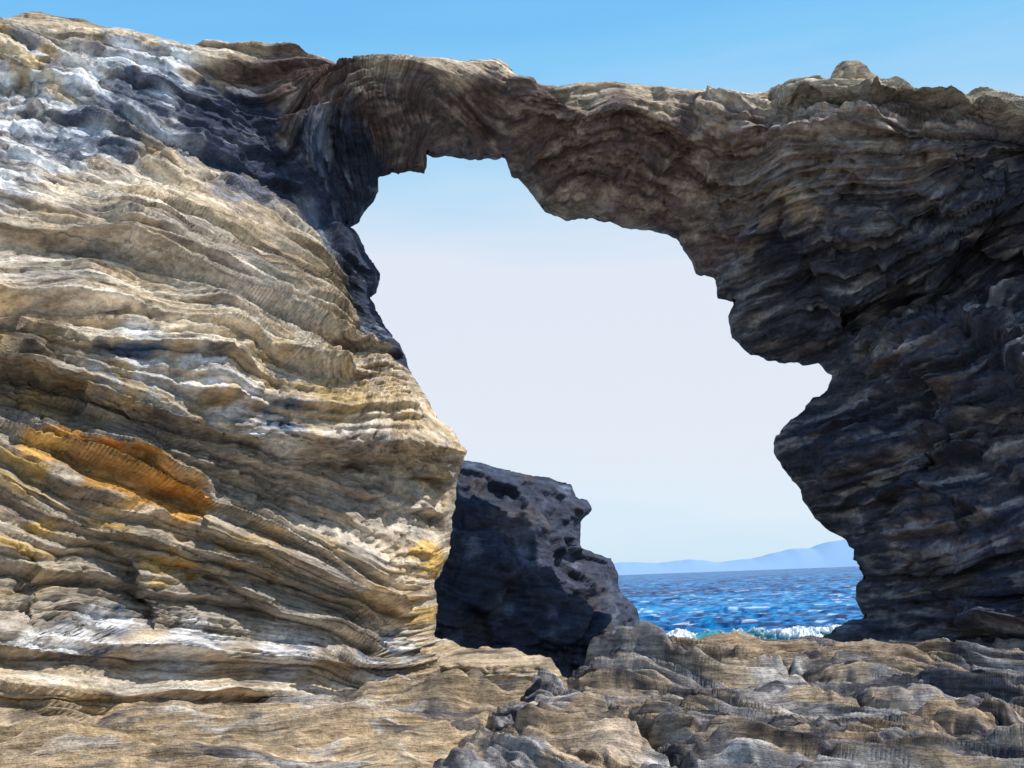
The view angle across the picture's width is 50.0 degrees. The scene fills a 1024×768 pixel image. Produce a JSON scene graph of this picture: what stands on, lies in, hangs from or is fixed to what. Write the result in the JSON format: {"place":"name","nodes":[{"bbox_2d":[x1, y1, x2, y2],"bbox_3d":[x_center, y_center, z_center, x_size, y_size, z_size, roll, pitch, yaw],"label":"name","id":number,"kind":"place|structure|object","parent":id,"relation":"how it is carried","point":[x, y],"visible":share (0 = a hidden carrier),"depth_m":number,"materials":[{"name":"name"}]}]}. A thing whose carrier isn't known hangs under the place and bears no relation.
{"place":"outdoors","nodes":[
{"label":"outdoors","id":0,"kind":"place"},
{"bbox_2d":[0,668,567,767],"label":"ground","id":1,"kind":"structure","parent":0,"point":[396,721],"depth_m":8.13,"materials":[{"name":"stone"}]},
{"bbox_2d":[0,11,1023,725],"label":"rock arch","id":2,"kind":"object","parent":1,"relation":"on","point":[232,451],"visible":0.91,"depth_m":12.07,"materials":[{"name":"stone"}]},
{"bbox_2d":[830,60,880,78],"bbox_3d":[4.311,-3.728,13.874,0.882,0.718,0.850,-2,-10,0],"label":"boulder","id":3,"kind":"object","parent":2,"relation":"on","point":[855,69],"visible":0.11,"depth_m":13.56,"materials":[{"name":"stone"}]},
{"bbox_2d":[434,460,638,677],"bbox_3d":[0.248,3.103,16.563,4.833,4.034,2.975,-2,-10,0],"label":"sea rock","id":4,"kind":"object","parent":1,"relation":"on","point":[524,571],"visible":0.38,"depth_m":15.55,"materials":[{"name":"grey stone"}]},
{"bbox_2d":[432,620,1023,767],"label":"rock outcrop","id":5,"kind":"object","parent":1,"relation":"on","point":[643,694],"visible":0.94,"depth_m":8.22,"materials":[{"name":"stone"}]},
{"bbox_2d":[0,0,1023,562],"label":"sky","id":6,"kind":"structure","parent":0,"point":[593,356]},
{"bbox_2d":[613,540,858,574],"bbox_3d":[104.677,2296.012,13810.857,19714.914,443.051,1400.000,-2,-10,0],"label":"distant hills","id":7,"kind":"structure","parent":0,"point":[839,553],"depth_m":13308.15,"materials":[{"name":"blue"}]},
{"bbox_2d":[618,566,863,633],"bbox_3d":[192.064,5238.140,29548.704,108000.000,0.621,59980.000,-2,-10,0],"label":"sea","id":8,"kind":"structure","parent":0,"point":[724,601],"depth_m":138.87,"materials":[{"name":"liquid"}]},
{"bbox_2d":[666,624,840,639],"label":"breaking wave","id":9,"kind":"object","parent":8,"relation":"on","point":[797,631],"visible":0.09,"depth_m":48.01,"materials":[{"name":"liquid"}]}
]}

